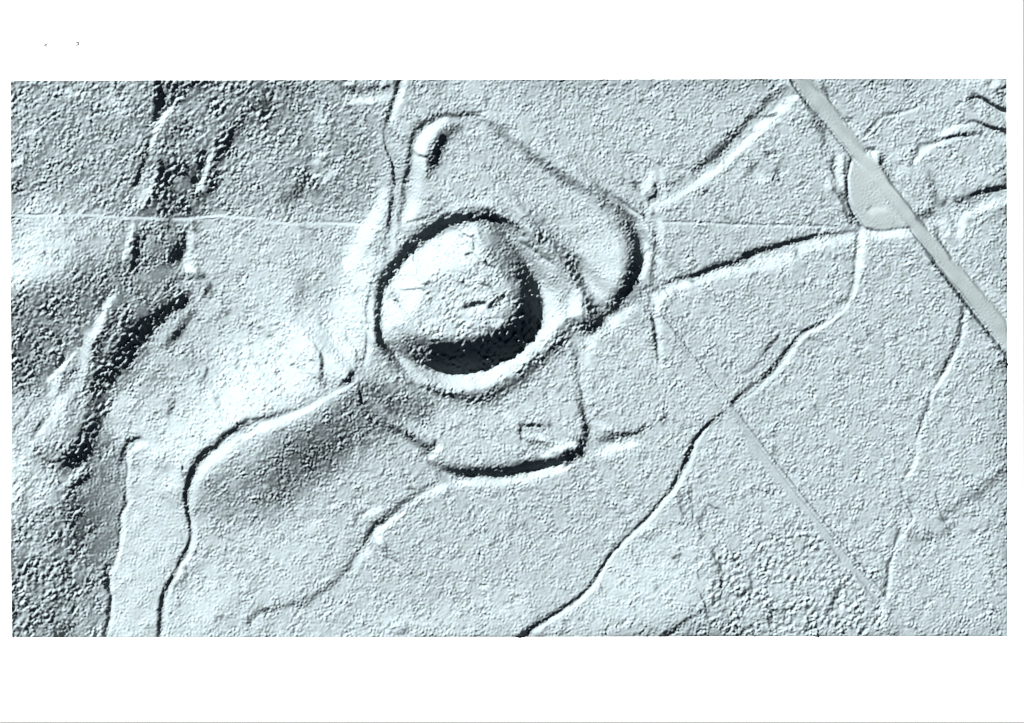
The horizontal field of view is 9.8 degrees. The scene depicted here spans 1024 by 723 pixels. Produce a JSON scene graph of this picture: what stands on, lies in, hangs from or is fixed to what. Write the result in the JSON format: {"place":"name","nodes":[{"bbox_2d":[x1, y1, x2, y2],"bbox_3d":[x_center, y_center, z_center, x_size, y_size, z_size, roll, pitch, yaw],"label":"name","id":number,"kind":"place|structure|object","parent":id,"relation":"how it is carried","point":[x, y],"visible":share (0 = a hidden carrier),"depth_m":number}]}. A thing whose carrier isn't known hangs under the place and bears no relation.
{"place":"outdoors","nodes":[
{"label":"outdoors","id":0,"kind":"place"},
{"bbox_2d":[11,212,382,231],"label":"path","id":1,"kind":"structure","parent":0,"point":[314,225],"depth_m":3013.11},
{"bbox_2d":[407,199,493,226],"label":"ditch bank","id":2,"kind":"structure","parent":0,"point":[479,204],"depth_m":2998.39},
{"bbox_2d":[10,78,1007,637],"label":"ground","id":3,"kind":"structure","parent":0,"point":[830,414],"depth_m":3000.93},
{"bbox_2d":[46,351,75,383],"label":"bank","id":4,"kind":"structure","parent":3,"relation":"on","point":[60,364],"depth_m":3005.94},
{"bbox_2d":[60,466,92,505],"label":"gully","id":5,"kind":"object","parent":3,"relation":"on","point":[76,484],"visible":1,"depth_m":3000.94},
{"bbox_2d":[76,290,117,383],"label":"bank","id":6,"kind":"structure","parent":3,"relation":"on","point":[92,334],"depth_m":2999.69},
{"bbox_2d":[87,309,120,373],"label":"gully","id":7,"kind":"object","parent":3,"relation":"on","point":[101,343],"visible":1,"depth_m":2999.21},
{"bbox_2d":[102,444,134,636],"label":"river bank","id":8,"kind":"structure","parent":3,"relation":"on","point":[111,566],"depth_m":3008.26},
{"bbox_2d":[60,291,191,468],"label":"ravine","id":9,"kind":"structure","parent":3,"relation":"on","point":[111,369],"depth_m":3005.78},
{"bbox_2d":[119,80,174,214],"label":"gully","id":10,"kind":"object","parent":3,"relation":"on","point":[162,114],"visible":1,"depth_m":3002.83},
{"bbox_2d":[163,234,188,265],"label":"hollow","id":11,"kind":"object","parent":3,"relation":"on","point":[177,251],"visible":1,"depth_m":3013.47},
{"bbox_2d":[154,158,201,199],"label":"hollow","id":12,"kind":"object","parent":3,"relation":"on","point":[169,173],"visible":1,"depth_m":3007.50},
{"bbox_2d":[162,309,195,348],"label":"gully","id":13,"kind":"object","parent":3,"relation":"on","point":[175,335],"visible":1,"depth_m":3012.45},
{"bbox_2d":[190,80,270,203],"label":"ravine","id":14,"kind":"structure","parent":3,"relation":"on","point":[249,108],"depth_m":3007.12},
{"bbox_2d":[156,397,321,636],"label":"hollow way","id":15,"kind":"structure","parent":3,"relation":"on","point":[206,460],"depth_m":3001.79},
{"bbox_2d":[257,297,375,432],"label":"bank","id":16,"kind":"structure","parent":3,"relation":"on","point":[286,419],"depth_m":2994.70},
{"bbox_2d":[339,370,354,385],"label":"hollow","id":17,"kind":"object","parent":16,"relation":"on","point":[348,377],"visible":1,"depth_m":2993.23},
{"bbox_2d":[318,351,324,386],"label":"gully","id":18,"kind":"object","parent":3,"relation":"on","point":[321,370],"visible":1,"depth_m":2995.68},
{"bbox_2d":[259,481,435,614],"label":"field ditch","id":19,"kind":"object","parent":3,"relation":"on","point":[380,526],"visible":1,"depth_m":3002.28},
{"bbox_2d":[341,187,388,272],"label":"slope","id":20,"kind":"structure","parent":3,"relation":"on","point":[366,232],"depth_m":3011.06},
{"bbox_2d":[383,80,409,262],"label":"stream channel","id":21,"kind":"object","parent":3,"relation":"on","point":[396,101],"visible":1,"depth_m":3007.91},
{"bbox_2d":[381,414,443,459],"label":"bank","id":22,"kind":"structure","parent":3,"relation":"on","point":[416,435],"depth_m":3003.03},
{"bbox_2d":[401,116,461,225],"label":"rampart","id":23,"kind":"object","parent":3,"relation":"on","point":[433,140],"visible":1,"depth_m":3000.07},
{"bbox_2d":[396,110,476,224],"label":"ditch","id":24,"kind":"object","parent":3,"relation":"on","point":[417,129],"visible":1,"depth_m":3001.75},
{"bbox_2d":[382,222,542,373],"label":"castle mound","id":25,"kind":"object","parent":3,"relation":"on","point":[464,299],"visible":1,"depth_m":2999.19},
{"bbox_2d":[372,209,565,392],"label":"ring ditch","id":26,"kind":"object","parent":3,"relation":"on","point":[391,349],"visible":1,"depth_m":3004.02},
{"bbox_2d":[403,439,581,509],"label":"ditch","id":27,"kind":"object","parent":3,"relation":"on","point":[527,471],"visible":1,"depth_m":3004.49},
{"bbox_2d":[406,320,580,404],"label":"bank","id":28,"kind":"structure","parent":3,"relation":"on","point":[534,365],"depth_m":3001.99},
{"bbox_2d":[517,423,546,446],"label":"building platform","id":29,"kind":"structure","parent":3,"relation":"on","point":[534,438],"depth_m":3003.37},
{"bbox_2d":[561,348,589,460],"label":"scarp","id":30,"kind":"structure","parent":3,"relation":"on","point":[567,454],"depth_m":3002.20},
{"bbox_2d":[566,288,585,320],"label":"knoll","id":31,"kind":"structure","parent":3,"relation":"on","point":[574,310],"depth_m":3002.02},
{"bbox_2d":[519,140,647,333],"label":"scarp","id":32,"kind":"structure","parent":3,"relation":"on","point":[623,218],"depth_m":3000.91},
{"bbox_2d":[580,303,638,406],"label":"bank","id":33,"kind":"structure","parent":3,"relation":"on","point":[609,325],"depth_m":3002.86},
{"bbox_2d":[520,410,725,636],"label":"field ditch","id":34,"kind":"object","parent":3,"relation":"on","point":[560,612],"visible":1,"depth_m":3001.79},
{"bbox_2d":[595,424,653,457],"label":"bank","id":35,"kind":"structure","parent":3,"relation":"on","point":[612,443],"depth_m":3002.23},
{"bbox_2d":[642,184,658,218],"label":"spoil heap","id":36,"kind":"object","parent":3,"relation":"on","point":[653,195],"visible":1,"depth_m":3001.15},
{"bbox_2d":[636,219,665,268],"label":"bank","id":37,"kind":"structure","parent":3,"relation":"on","point":[654,247],"depth_m":3003.30},
{"bbox_2d":[650,294,665,367],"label":"bank","id":38,"kind":"structure","parent":3,"relation":"on","point":[657,329],"depth_m":3001.73},
{"bbox_2d":[636,85,799,222],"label":"ditch","id":39,"kind":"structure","parent":3,"relation":"on","point":[722,156],"depth_m":3001.40},
{"bbox_2d":[658,229,858,303],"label":"field ditch","id":40,"kind":"object","parent":3,"relation":"on","point":[786,255],"visible":1,"depth_m":3001.39},
{"bbox_2d":[747,162,779,186],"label":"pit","id":41,"kind":"object","parent":3,"relation":"on","point":[762,178],"visible":1,"depth_m":3001.08},
{"bbox_2d":[729,229,866,407],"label":"field ditch","id":42,"kind":"object","parent":3,"relation":"on","point":[779,364],"visible":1,"depth_m":3000.39},
{"bbox_2d":[788,79,852,157],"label":"roadside drain","id":43,"kind":"object","parent":3,"relation":"on","point":[822,122],"visible":1,"depth_m":3000.39},
{"bbox_2d":[829,154,846,185],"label":"hedge bank","id":44,"kind":"structure","parent":3,"relation":"on","point":[837,166],"depth_m":3000.23},
{"bbox_2d":[865,146,884,163],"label":"spoil heap","id":45,"kind":"object","parent":3,"relation":"on","point":[878,156],"visible":1,"depth_m":3001.43},
{"bbox_2d":[850,158,910,229],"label":"lay by","id":46,"kind":"object","parent":3,"relation":"on","point":[874,209],"visible":1,"depth_m":2999.01},
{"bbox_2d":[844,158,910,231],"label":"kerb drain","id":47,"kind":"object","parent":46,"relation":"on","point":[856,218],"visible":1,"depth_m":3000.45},
{"bbox_2d":[876,517,915,628],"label":"field ditch","id":48,"kind":"object","parent":3,"relation":"on","point":[900,536],"visible":1,"depth_m":3000.24},
{"bbox_2d":[903,306,969,481],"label":"field ditch","id":49,"kind":"object","parent":3,"relation":"on","point":[952,356],"visible":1,"depth_m":2998.88},
{"bbox_2d":[911,231,1006,358],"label":"roadside drain","id":50,"kind":"object","parent":3,"relation":"on","point":[985,328],"visible":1,"depth_m":2998.44},
{"bbox_2d":[939,119,1006,137],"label":"terrace","id":51,"kind":"structure","parent":3,"relation":"on","point":[960,126],"depth_m":2999.84},
{"bbox_2d":[955,183,1006,238],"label":"ditch","id":52,"kind":"object","parent":3,"relation":"on","point":[974,208],"visible":1,"depth_m":3000.10},
{"bbox_2d":[966,94,1006,119],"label":"scarp","id":53,"kind":"structure","parent":3,"relation":"on","point":[992,105],"depth_m":3000.21},
{"bbox_2d":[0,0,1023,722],"bbox_3d":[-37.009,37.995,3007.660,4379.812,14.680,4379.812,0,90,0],"label":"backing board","id":54,"kind":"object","parent":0,"point":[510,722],"visible":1,"depth_m":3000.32},
{"bbox_2d":[0,0,1022,721],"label":"paper sheet","id":55,"kind":"object","parent":54,"relation":"on","point":[936,678],"visible":1,"depth_m":3000.00},
{"bbox_2d":[539,220,837,228],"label":"path","id":56,"kind":"structure","parent":0,"point":[750,225],"depth_m":3000.65},
{"bbox_2d":[691,497,699,579],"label":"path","id":57,"kind":"structure","parent":0,"point":[698,564],"depth_m":2999.24},
{"bbox_2d":[660,313,886,603],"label":"path","id":58,"kind":"structure","parent":0,"point":[760,454],"depth_m":3000.37},
{"bbox_2d":[863,105,923,140],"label":"path","id":59,"kind":"structure","parent":0,"point":[875,126],"depth_m":3001.28},
{"bbox_2d":[792,79,1006,347],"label":"road","id":60,"kind":"structure","parent":0,"point":[991,314],"depth_m":2999.87},
{"bbox_2d":[910,131,998,165],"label":"terrace","id":61,"kind":"structure","parent":0,"point":[929,146],"depth_m":3000.14}
]}

